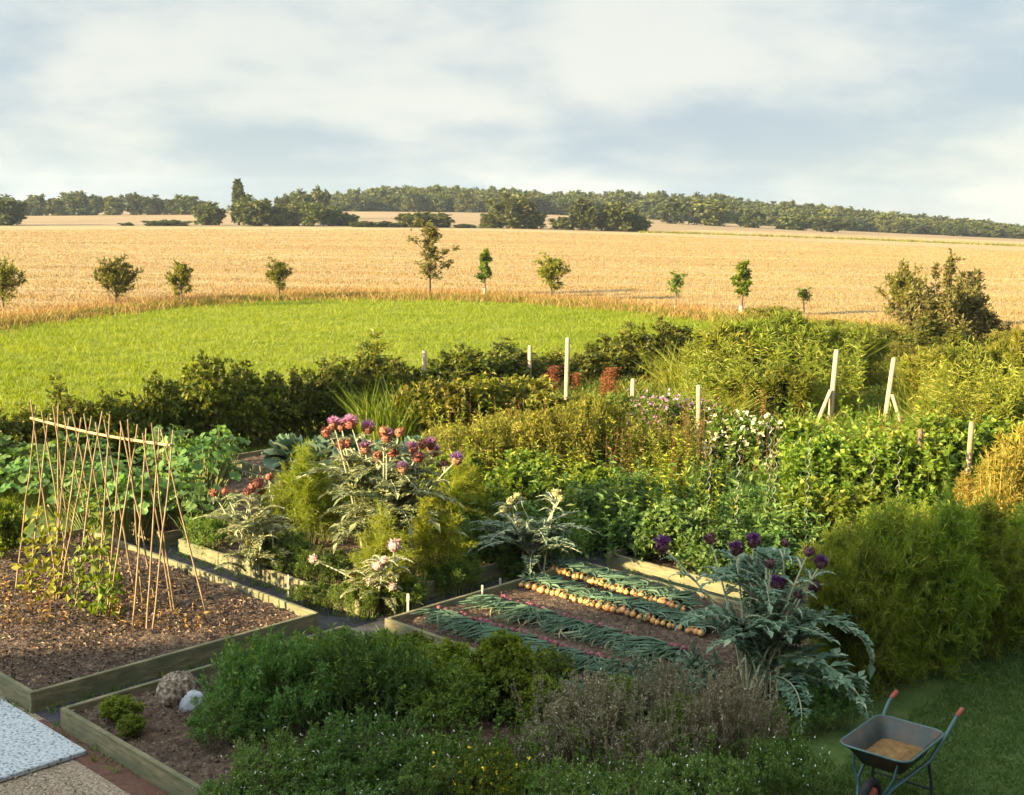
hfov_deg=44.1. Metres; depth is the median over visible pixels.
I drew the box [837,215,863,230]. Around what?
broadleaf tree
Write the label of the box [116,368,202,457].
hedge shrub
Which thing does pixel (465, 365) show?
hedge shrub
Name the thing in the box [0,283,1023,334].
field margin grass
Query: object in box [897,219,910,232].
broadleaf tree
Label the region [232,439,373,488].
raised bed
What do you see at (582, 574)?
onion
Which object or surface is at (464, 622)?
onion
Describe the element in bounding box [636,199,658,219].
broadleaf tree
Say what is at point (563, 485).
weed clump
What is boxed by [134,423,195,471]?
squash plant
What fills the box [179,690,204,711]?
pale stone
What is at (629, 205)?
broadleaf tree
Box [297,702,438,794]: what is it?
flowering herb
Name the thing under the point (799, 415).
ground weeds
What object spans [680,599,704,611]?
onion
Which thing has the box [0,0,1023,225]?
sky
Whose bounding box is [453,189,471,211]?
broadleaf tree
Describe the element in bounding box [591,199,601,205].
broadleaf tree
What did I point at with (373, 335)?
hawthorn sapling
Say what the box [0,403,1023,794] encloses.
lawn
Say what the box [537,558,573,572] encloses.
onion
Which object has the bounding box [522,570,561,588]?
onion
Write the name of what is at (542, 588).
onion
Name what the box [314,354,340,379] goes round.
hawthorn sapling
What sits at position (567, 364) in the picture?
fence post
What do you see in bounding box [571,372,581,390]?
dock seed stalk
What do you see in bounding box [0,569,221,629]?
dead stems
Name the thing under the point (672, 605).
onion
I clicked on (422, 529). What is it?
fennel
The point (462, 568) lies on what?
weed clump
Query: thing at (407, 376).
hedge shrub
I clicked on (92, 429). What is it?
squash plant
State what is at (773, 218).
broadleaf tree
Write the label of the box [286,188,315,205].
broadleaf tree
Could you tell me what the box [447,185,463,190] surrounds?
broadleaf tree
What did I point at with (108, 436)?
bean cane row
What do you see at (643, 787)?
flowering herb
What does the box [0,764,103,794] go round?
gravel stones
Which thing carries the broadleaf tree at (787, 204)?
on the field at (102, 219)
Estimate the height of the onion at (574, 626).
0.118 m
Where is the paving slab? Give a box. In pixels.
[0,699,86,782]
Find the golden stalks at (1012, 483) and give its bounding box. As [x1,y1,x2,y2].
[971,435,1023,528]
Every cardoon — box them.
[291,414,467,569]
[653,532,875,737]
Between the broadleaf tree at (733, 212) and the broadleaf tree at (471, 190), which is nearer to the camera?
the broadleaf tree at (733, 212)
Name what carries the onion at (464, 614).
on the soil at (556, 603)
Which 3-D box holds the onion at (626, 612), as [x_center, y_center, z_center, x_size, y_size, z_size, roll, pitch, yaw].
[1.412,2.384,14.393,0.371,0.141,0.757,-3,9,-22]
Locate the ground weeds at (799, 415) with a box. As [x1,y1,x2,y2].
[430,370,1022,559]
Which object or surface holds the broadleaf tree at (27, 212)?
on the field at (102, 219)
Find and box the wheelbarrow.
[840,690,964,794]
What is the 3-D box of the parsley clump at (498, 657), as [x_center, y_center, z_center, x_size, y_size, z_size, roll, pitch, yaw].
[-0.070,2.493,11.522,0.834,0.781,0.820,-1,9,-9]
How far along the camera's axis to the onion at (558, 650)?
12.95 m
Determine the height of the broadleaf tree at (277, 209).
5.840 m
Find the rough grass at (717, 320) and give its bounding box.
[399,305,1023,507]
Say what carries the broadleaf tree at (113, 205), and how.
on the field at (102, 219)
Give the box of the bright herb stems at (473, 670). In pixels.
[372,638,571,721]
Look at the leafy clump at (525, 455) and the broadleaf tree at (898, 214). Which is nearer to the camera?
the leafy clump at (525, 455)
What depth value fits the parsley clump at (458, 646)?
12.15 m
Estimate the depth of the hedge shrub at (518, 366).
30.83 m
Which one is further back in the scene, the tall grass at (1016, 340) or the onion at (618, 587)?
the tall grass at (1016, 340)
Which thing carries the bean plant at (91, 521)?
on the soil at (168, 638)
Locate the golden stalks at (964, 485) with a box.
[952,469,997,511]
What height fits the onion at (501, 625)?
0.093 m
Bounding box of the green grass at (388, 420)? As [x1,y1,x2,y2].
[326,374,437,443]
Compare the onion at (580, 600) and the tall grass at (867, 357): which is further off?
the tall grass at (867, 357)
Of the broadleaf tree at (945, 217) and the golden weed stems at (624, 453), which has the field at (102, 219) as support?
the broadleaf tree at (945, 217)
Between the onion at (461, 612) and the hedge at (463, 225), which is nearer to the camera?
the onion at (461, 612)
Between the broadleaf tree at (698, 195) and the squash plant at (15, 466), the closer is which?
the squash plant at (15, 466)
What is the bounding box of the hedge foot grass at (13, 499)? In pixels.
[0,412,396,507]
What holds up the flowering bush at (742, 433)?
on the lawn at (900, 703)
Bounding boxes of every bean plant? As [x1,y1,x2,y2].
[11,503,73,601]
[63,530,118,616]
[66,475,122,594]
[91,570,126,619]
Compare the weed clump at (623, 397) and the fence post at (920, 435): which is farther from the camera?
the weed clump at (623, 397)
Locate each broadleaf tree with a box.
[0,193,28,225]
[17,200,29,215]
[24,193,53,215]
[39,198,71,215]
[58,190,91,215]
[80,194,106,214]
[98,195,123,214]
[119,192,143,214]
[140,194,163,214]
[160,198,184,214]
[169,194,199,214]
[185,200,218,213]
[190,200,229,224]
[225,193,278,225]
[270,203,285,225]
[273,193,295,217]
[275,200,304,225]
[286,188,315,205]
[296,201,330,225]
[304,185,331,208]
[320,205,343,225]
[329,200,347,210]
[335,212,359,225]
[338,194,370,210]
[340,192,355,201]
[345,187,365,195]
[355,191,381,198]
[362,198,381,210]
[364,187,392,210]
[364,194,383,210]
[376,197,394,211]
[383,194,403,211]
[386,186,405,194]
[392,199,409,211]
[393,211,436,227]
[395,184,413,193]
[401,190,422,211]
[404,185,422,192]
[414,187,433,193]
[419,193,433,211]
[420,192,440,211]
[423,186,442,191]
[423,193,447,211]
[427,212,454,227]
[430,184,446,191]
[431,188,455,197]
[444,194,454,211]
[445,192,466,211]
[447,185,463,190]
[452,192,475,211]
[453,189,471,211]
[455,185,473,191]
[456,199,484,212]
[468,187,489,192]
[474,190,496,198]
[478,213,498,227]
[480,185,496,192]
[481,201,499,211]
[485,190,537,228]
[486,186,504,193]
[490,197,503,203]
[499,187,527,195]
[527,191,548,195]
[527,196,537,210]
[527,210,547,228]
[531,194,548,213]
[535,192,551,198]
[538,192,558,202]
[545,197,571,214]
[545,201,561,214]
[546,216,575,229]
[552,192,570,198]
[562,195,576,201]
[564,196,606,230]
[568,190,574,197]
[574,189,593,197]
[582,191,601,196]
[586,194,601,201]
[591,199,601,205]
[593,194,609,198]
[597,197,617,202]
[597,200,642,230]
[607,193,633,203]
[608,189,628,197]
[618,201,637,215]
[621,189,636,199]
[626,215,653,231]
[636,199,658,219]
[637,194,652,199]
[644,190,661,198]
[652,190,679,200]
[653,195,662,203]
[655,196,692,223]
[668,195,693,202]
[687,202,694,220]
[688,197,732,225]
[692,191,703,200]
[709,191,727,201]
[724,195,744,202]
[728,210,737,223]
[729,199,745,210]
[730,207,767,227]
[734,203,757,221]
[752,199,769,206]
[758,201,776,206]
[761,210,772,225]
[764,209,784,226]
[769,204,785,210]
[775,203,791,207]
[775,213,811,230]
[780,199,800,208]
[782,207,803,214]
[784,210,796,214]
[793,204,804,212]
[796,202,820,211]
[797,209,818,216]
[805,207,821,213]
[810,215,850,231]
[815,203,829,208]
[817,210,836,216]
[829,205,849,212]
[834,210,848,217]
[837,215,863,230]
[841,218,847,230]
[845,206,853,213]
[846,211,867,217]
[855,214,875,231]
[857,219,867,230]
[860,208,880,212]
[866,222,877,231]
[872,214,893,232]
[878,219,906,232]
[880,211,898,216]
[895,211,911,217]
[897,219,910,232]
[899,217,917,222]
[899,223,920,233]
[903,213,930,220]
[914,221,930,233]
[920,213,939,220]
[920,227,940,234]
[926,220,943,234]
[937,215,949,220]
[938,220,950,225]
[941,223,966,235]
[942,216,957,221]
[949,217,974,223]
[957,222,975,235]
[966,221,989,225]
[967,224,998,237]
[977,229,1000,237]
[982,218,993,225]
[992,224,1013,228]
[993,222,1015,225]
[999,227,1020,237]
[1001,228,1023,238]
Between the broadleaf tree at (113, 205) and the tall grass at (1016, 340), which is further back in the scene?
the broadleaf tree at (113, 205)
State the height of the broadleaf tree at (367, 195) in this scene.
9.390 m
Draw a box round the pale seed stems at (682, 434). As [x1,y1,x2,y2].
[445,379,778,504]
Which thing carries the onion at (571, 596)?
on the soil at (556, 603)
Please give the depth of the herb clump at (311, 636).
12.17 m
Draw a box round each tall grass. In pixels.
[631,340,763,393]
[656,382,779,418]
[680,318,773,387]
[700,363,779,415]
[723,317,791,370]
[748,360,818,418]
[755,308,833,371]
[769,319,898,393]
[821,323,894,376]
[851,351,898,397]
[870,349,1002,424]
[881,390,1000,428]
[893,349,933,386]
[899,344,969,405]
[931,342,1005,398]
[935,334,1023,411]
[971,384,1023,426]
[982,323,1023,380]
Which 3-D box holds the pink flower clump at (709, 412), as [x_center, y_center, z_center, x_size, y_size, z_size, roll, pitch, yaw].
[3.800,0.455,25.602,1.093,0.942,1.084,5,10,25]
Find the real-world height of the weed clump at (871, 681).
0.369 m
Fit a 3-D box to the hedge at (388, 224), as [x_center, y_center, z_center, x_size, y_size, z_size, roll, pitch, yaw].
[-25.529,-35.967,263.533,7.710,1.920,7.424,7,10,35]
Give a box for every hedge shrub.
[0,402,72,452]
[0,407,27,474]
[29,394,122,463]
[88,388,172,465]
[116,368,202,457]
[165,348,260,451]
[215,358,303,449]
[260,363,323,440]
[288,357,369,435]
[337,340,401,422]
[379,355,429,413]
[426,342,509,382]
[483,342,550,382]
[523,347,587,386]
[569,348,625,386]
[583,320,670,386]
[623,315,703,371]
[877,315,984,351]
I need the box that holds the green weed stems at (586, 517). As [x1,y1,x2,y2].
[458,443,830,561]
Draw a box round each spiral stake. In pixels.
[706,434,711,519]
[734,445,739,521]
[765,419,771,528]
[771,438,777,522]
[804,438,810,537]
[895,448,900,502]
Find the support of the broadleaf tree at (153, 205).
on the field at (102, 219)
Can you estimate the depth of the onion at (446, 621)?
13.84 m
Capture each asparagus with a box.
[791,519,873,605]
[800,514,915,706]
[837,496,968,695]
[846,492,930,538]
[895,497,974,524]
[901,479,1007,684]
[947,488,1023,665]
[994,500,1023,656]
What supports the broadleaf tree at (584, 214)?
on the field at (102, 219)
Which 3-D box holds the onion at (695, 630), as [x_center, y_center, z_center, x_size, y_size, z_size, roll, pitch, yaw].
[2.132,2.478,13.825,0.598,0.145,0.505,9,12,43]
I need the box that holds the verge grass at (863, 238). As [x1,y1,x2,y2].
[639,229,1023,245]
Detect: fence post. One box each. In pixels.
[422,350,426,375]
[527,345,531,376]
[564,337,569,398]
[630,378,634,401]
[696,385,700,450]
[816,349,838,422]
[883,357,901,422]
[914,429,922,498]
[964,421,974,492]
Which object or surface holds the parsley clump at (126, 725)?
on the soil at (151, 734)
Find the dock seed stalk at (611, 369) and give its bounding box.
[601,367,620,393]
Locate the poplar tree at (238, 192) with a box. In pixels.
[230,178,245,224]
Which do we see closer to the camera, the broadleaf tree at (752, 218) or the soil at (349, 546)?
the soil at (349, 546)
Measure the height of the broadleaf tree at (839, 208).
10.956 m
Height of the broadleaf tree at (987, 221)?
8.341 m
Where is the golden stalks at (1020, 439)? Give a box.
[992,415,1023,518]
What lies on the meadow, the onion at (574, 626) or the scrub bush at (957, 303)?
the scrub bush at (957, 303)
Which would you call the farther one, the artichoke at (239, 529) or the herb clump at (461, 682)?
the artichoke at (239, 529)
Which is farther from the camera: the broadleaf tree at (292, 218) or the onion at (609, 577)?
the broadleaf tree at (292, 218)
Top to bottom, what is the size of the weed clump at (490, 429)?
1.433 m
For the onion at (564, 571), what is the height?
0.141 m
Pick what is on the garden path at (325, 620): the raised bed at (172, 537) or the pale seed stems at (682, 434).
the raised bed at (172, 537)
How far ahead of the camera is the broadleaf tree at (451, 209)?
495.45 m
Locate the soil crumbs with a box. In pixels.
[79,642,599,794]
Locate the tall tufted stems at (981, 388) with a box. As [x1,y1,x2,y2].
[906,338,1023,428]
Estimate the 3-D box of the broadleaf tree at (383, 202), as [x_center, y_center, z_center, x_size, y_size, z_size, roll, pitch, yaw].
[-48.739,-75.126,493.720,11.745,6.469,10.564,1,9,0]
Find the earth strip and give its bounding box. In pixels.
[39,719,167,794]
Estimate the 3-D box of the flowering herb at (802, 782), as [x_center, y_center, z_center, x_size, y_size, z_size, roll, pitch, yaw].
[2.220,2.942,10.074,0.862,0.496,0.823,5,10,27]
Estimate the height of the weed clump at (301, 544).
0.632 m
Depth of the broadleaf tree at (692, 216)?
484.05 m
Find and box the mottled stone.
[156,670,200,709]
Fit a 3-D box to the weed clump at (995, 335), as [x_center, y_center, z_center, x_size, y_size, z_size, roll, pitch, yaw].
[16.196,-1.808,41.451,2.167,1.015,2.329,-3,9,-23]
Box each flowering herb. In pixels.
[192,771,263,794]
[221,727,352,794]
[266,758,411,794]
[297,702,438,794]
[388,729,489,794]
[425,741,534,794]
[516,740,627,794]
[564,756,676,794]
[639,746,765,794]
[735,729,845,794]
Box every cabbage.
[261,432,307,468]
[291,439,337,469]
[313,431,342,447]
[323,448,365,474]
[342,434,369,454]
[363,438,407,466]
[369,457,395,481]
[395,453,426,478]
[404,434,429,455]
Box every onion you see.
[409,605,472,627]
[419,607,448,622]
[420,611,473,633]
[422,609,467,628]
[425,611,457,625]
[428,611,464,626]
[438,617,483,636]
[442,618,489,641]
[451,620,497,638]
[455,594,506,617]
[461,594,483,607]
[463,594,498,604]
[464,622,503,637]
[466,597,508,614]
[466,597,512,614]
[472,627,515,644]
[475,626,509,640]
[480,632,530,638]
[482,600,520,613]
[483,628,521,637]
[486,601,529,620]
[489,605,542,626]
[491,602,538,623]
[494,604,547,628]
[501,605,549,623]
[504,608,553,625]
[513,607,567,631]
[517,575,538,586]
[518,630,549,645]
[518,634,538,645]
[518,637,558,653]
[519,573,538,588]
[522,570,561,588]
[523,630,548,644]
[528,612,559,627]
[531,574,576,592]
[531,643,564,655]
[532,572,568,590]
[533,644,569,652]
[534,579,544,591]
[534,615,571,631]
[536,556,578,568]
[536,583,570,595]
[536,616,591,639]
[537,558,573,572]
[540,617,587,637]
[542,617,599,640]
[543,672,578,689]
[545,582,564,593]
[545,613,574,629]
[553,645,588,655]
[554,648,582,657]
[555,579,592,595]
[556,622,603,641]
[556,646,576,661]
[558,559,593,574]
[559,583,597,596]
[561,649,593,668]
[562,558,590,576]
[563,591,588,598]
[564,589,592,599]
[566,567,584,576]
[566,625,606,642]
[567,562,610,579]
[567,591,588,601]
[567,652,602,673]
[569,655,605,674]
[570,587,613,605]
[572,564,602,578]
[572,626,613,643]
[575,587,599,603]
[575,628,618,645]
[577,655,611,678]
[579,564,607,579]
[579,625,633,651]
[579,659,618,676]
[580,595,603,605]
[581,567,616,584]
[583,571,606,582]
[586,570,604,584]
[586,658,624,674]
[586,666,622,680]
[588,631,624,648]
[590,592,614,607]
[591,591,639,610]
[592,632,637,652]
[594,569,631,585]
[595,590,634,608]
[596,664,640,680]
[598,567,629,588]
[601,575,636,591]
[602,595,617,611]
[602,633,644,656]
[603,594,643,612]
[603,638,649,659]
[604,665,641,680]
[607,572,643,588]
[608,580,641,594]
[608,637,661,657]
[610,596,647,615]
[611,575,646,590]
[616,600,630,615]
[619,579,654,592]
[620,595,665,613]
[620,636,679,656]
[622,642,683,662]
[627,580,674,598]
[629,580,651,595]
[630,599,656,617]
[630,605,673,623]
[631,601,680,620]
[633,586,652,598]
[634,645,708,668]
[635,609,658,621]
[640,588,667,601]
[642,586,672,599]
[642,587,679,601]
[642,643,677,658]
[647,603,687,620]
[648,588,695,605]
[655,614,679,624]
[656,613,686,625]
[657,587,700,604]
[664,613,685,629]
[666,588,695,608]
[666,593,699,607]
[667,613,696,628]
[674,599,705,608]
[677,617,713,633]
[677,618,696,629]
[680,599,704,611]
[682,614,725,634]
[688,616,723,636]
[689,618,721,632]
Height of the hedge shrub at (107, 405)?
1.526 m
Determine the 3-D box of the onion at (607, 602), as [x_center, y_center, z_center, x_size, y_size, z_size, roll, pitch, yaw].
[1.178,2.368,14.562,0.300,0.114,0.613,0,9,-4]
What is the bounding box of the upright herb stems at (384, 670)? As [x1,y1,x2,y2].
[219,622,471,730]
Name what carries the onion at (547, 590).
on the soil at (556, 603)
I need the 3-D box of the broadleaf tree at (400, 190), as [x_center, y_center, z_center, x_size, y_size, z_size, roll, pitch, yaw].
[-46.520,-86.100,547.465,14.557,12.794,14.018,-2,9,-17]
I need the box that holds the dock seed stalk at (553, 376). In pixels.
[545,364,562,391]
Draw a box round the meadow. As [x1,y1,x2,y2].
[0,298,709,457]
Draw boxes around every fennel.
[264,459,301,526]
[274,438,356,546]
[345,497,421,589]
[403,490,481,580]
[433,447,496,534]
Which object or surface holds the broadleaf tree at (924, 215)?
on the field at (102, 219)
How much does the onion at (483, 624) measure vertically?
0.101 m
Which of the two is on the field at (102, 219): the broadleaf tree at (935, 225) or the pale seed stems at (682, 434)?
the broadleaf tree at (935, 225)
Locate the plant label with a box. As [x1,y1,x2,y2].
[406,593,408,610]
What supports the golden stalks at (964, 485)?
on the lawn at (900, 703)
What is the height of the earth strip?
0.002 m
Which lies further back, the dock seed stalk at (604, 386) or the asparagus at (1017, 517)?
the dock seed stalk at (604, 386)
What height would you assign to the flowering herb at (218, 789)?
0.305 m
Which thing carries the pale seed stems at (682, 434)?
on the lawn at (900, 703)
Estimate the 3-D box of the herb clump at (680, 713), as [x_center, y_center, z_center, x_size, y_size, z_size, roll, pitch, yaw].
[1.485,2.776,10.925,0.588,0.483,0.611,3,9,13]
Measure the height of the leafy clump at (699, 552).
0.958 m
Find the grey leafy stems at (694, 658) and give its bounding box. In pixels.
[602,637,727,697]
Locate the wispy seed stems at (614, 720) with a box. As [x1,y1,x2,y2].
[510,651,780,780]
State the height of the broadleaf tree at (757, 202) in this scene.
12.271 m
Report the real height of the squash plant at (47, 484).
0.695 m
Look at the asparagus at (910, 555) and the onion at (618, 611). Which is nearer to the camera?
the asparagus at (910, 555)
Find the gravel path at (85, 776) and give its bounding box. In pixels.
[0,695,169,794]
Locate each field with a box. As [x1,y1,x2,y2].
[0,211,1023,241]
[0,226,1023,327]
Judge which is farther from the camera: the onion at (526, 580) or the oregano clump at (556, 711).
the onion at (526, 580)
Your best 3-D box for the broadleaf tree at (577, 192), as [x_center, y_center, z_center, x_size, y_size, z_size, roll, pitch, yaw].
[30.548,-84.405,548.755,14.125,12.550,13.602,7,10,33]
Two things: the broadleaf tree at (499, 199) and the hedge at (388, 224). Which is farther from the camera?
the broadleaf tree at (499, 199)
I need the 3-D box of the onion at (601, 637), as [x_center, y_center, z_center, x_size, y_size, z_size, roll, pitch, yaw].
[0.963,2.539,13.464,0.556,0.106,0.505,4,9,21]
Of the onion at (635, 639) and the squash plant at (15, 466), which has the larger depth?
the squash plant at (15, 466)
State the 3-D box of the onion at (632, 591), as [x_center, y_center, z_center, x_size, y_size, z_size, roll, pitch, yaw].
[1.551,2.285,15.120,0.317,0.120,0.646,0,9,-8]
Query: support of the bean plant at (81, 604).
on the soil at (168, 638)
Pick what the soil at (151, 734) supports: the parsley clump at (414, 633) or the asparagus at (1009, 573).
the parsley clump at (414, 633)
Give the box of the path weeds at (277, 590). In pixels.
[0,494,798,794]
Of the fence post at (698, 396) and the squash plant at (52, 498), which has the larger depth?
the fence post at (698, 396)
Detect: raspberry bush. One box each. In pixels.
[388,376,470,435]
[452,374,522,425]
[495,373,558,414]
[531,397,581,415]
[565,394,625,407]
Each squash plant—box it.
[0,433,35,484]
[0,434,29,475]
[0,450,31,497]
[0,452,72,508]
[1,446,64,484]
[10,438,88,495]
[17,459,101,519]
[41,469,139,530]
[42,464,127,507]
[48,414,112,462]
[52,433,115,464]
[66,452,145,477]
[67,462,145,518]
[79,473,175,539]
[111,467,192,530]
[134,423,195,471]
[139,471,220,517]
[140,435,212,477]
[157,483,240,535]
[165,441,241,497]
[185,425,250,476]
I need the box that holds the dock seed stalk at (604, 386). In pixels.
[597,376,611,396]
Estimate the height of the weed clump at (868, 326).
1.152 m
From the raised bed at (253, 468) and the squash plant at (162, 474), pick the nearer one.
the squash plant at (162, 474)
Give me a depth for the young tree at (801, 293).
57.88 m
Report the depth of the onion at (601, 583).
15.36 m
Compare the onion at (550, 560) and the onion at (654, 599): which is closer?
the onion at (654, 599)
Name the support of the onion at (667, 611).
on the soil at (556, 603)
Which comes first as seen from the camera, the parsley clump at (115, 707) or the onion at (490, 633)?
the parsley clump at (115, 707)
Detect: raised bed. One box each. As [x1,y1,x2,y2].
[0,528,318,712]
[21,458,323,546]
[60,626,724,794]
[178,517,550,617]
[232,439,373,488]
[385,561,821,731]
[606,516,820,609]
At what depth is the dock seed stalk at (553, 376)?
30.00 m
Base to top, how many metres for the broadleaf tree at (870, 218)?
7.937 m
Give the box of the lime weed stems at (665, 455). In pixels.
[415,391,737,539]
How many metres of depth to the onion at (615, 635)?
13.31 m
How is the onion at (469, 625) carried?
on the soil at (556, 603)
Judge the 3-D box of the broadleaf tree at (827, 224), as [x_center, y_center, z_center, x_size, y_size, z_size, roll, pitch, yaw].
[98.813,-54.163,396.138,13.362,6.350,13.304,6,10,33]
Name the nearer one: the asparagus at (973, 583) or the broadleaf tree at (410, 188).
the asparagus at (973, 583)
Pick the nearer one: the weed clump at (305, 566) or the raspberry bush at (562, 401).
the weed clump at (305, 566)
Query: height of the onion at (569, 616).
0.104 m
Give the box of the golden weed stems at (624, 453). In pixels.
[419,383,716,492]
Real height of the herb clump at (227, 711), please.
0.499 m
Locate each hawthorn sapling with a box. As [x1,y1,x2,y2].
[7,400,38,432]
[36,371,80,424]
[216,352,229,392]
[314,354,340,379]
[350,328,409,373]
[484,335,536,360]
[993,314,1004,331]
[1003,321,1012,331]
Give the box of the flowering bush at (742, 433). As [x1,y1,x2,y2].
[696,405,797,473]
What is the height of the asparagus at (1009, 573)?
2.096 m
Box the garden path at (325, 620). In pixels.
[35,519,824,756]
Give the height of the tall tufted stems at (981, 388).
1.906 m
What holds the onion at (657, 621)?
on the soil at (556, 603)
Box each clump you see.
[0,501,30,558]
[97,693,147,723]
[115,713,146,738]
[181,510,236,555]
[184,686,284,753]
[194,626,336,740]
[219,635,288,680]
[240,528,315,578]
[255,480,298,520]
[283,578,339,611]
[288,626,375,678]
[289,622,414,728]
[293,545,361,583]
[299,492,364,543]
[325,580,384,622]
[340,640,441,724]
[364,627,415,659]
[372,571,431,615]
[401,630,438,654]
[404,662,518,737]
[405,475,464,534]
[414,637,471,673]
[418,419,498,478]
[419,553,484,598]
[424,448,488,488]
[437,482,526,529]
[444,517,513,573]
[451,527,499,563]
[458,628,545,718]
[467,407,536,478]
[481,483,697,556]
[484,408,525,432]
[484,461,556,509]
[486,545,549,579]
[496,447,562,480]
[504,406,599,473]
[508,673,575,725]
[512,713,586,774]
[521,476,588,522]
[530,646,580,683]
[534,664,651,757]
[535,479,639,551]
[551,393,625,466]
[566,459,625,497]
[574,671,646,721]
[583,418,661,472]
[588,468,679,516]
[593,506,651,557]
[595,717,694,780]
[596,388,648,425]
[626,388,709,433]
[627,427,701,476]
[628,493,712,563]
[634,656,695,727]
[652,691,712,747]
[669,518,759,582]
[677,663,788,767]
[678,456,754,509]
[680,397,726,434]
[702,480,780,530]
[738,305,804,322]
[749,525,804,583]
[762,695,836,738]
[765,650,826,685]
[767,483,818,527]
[786,673,867,734]
[808,318,854,328]
[808,661,877,695]
[843,319,889,340]
[862,420,917,441]
[872,320,916,340]
[875,341,933,366]
[980,327,1022,345]
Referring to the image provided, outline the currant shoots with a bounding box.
[753,397,981,507]
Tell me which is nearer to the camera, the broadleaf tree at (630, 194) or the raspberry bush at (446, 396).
the raspberry bush at (446, 396)
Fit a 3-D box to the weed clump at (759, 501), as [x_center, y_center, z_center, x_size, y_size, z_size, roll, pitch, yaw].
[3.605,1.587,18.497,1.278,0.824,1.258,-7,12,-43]
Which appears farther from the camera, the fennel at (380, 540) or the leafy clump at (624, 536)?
the leafy clump at (624, 536)
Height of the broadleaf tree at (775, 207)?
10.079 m
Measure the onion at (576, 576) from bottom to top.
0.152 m
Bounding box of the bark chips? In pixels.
[0,532,294,688]
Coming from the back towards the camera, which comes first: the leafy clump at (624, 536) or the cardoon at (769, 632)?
the leafy clump at (624, 536)
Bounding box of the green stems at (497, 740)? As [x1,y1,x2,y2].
[245,700,814,794]
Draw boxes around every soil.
[0,533,299,689]
[60,465,280,531]
[76,633,687,794]
[193,517,499,598]
[238,453,422,485]
[399,572,818,700]
[625,524,826,600]
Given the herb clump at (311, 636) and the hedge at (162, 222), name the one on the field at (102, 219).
the hedge at (162, 222)
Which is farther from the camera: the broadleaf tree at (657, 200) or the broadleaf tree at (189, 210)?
the broadleaf tree at (657, 200)
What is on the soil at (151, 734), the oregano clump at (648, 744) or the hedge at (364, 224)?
the oregano clump at (648, 744)
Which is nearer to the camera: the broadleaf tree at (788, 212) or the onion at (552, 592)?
the onion at (552, 592)
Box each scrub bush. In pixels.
[886,248,1000,338]
[947,304,1007,340]
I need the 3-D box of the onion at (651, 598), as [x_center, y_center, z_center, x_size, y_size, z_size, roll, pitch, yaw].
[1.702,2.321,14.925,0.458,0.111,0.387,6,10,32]
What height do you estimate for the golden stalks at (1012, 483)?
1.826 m
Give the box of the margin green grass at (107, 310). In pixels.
[0,290,747,330]
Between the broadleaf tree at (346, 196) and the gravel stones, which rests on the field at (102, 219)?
the broadleaf tree at (346, 196)
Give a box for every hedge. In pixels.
[117,222,134,225]
[140,219,171,225]
[164,219,192,225]
[349,221,383,226]
[377,221,405,226]
[453,223,477,227]
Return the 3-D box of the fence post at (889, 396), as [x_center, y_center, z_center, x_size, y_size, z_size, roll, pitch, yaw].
[8.183,0.019,26.796,0.205,1.703,0.634,-7,12,-43]
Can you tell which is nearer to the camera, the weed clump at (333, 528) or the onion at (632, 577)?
the onion at (632, 577)
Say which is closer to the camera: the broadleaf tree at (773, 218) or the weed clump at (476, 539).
the weed clump at (476, 539)
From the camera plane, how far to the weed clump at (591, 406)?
21.44 m
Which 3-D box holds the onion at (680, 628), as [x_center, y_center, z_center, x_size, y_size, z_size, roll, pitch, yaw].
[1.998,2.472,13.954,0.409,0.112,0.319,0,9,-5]
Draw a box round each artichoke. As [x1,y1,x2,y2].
[192,472,295,575]
[308,538,426,613]
[465,487,601,573]
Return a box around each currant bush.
[760,474,851,537]
[768,417,820,471]
[789,432,867,487]
[808,483,898,530]
[823,436,912,492]
[885,427,953,498]
[905,410,992,484]
[974,413,1023,465]
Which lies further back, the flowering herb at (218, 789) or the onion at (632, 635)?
the onion at (632, 635)
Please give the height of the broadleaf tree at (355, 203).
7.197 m
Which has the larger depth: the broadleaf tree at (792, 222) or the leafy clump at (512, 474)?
the broadleaf tree at (792, 222)
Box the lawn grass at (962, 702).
[791,639,1023,794]
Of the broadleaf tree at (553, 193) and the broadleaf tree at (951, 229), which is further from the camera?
the broadleaf tree at (553, 193)
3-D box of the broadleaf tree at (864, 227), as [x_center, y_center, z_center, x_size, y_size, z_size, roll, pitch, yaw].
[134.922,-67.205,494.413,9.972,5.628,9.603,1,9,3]
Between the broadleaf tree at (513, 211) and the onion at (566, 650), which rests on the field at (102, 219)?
the broadleaf tree at (513, 211)
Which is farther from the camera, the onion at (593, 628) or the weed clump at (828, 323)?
the weed clump at (828, 323)
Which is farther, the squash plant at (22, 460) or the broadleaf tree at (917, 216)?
the broadleaf tree at (917, 216)
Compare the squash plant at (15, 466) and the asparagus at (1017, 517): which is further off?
the squash plant at (15, 466)
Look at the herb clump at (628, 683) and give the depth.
11.47 m
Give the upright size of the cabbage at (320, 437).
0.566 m
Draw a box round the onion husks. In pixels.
[403,575,807,691]
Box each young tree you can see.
[0,255,27,307]
[91,253,144,301]
[164,257,194,304]
[264,256,292,295]
[407,217,459,291]
[473,247,492,293]
[532,251,571,296]
[666,269,687,306]
[730,259,753,312]
[796,286,812,312]
[873,258,926,322]
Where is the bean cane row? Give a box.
[15,400,208,629]
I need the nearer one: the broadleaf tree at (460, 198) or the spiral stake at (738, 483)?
the spiral stake at (738, 483)

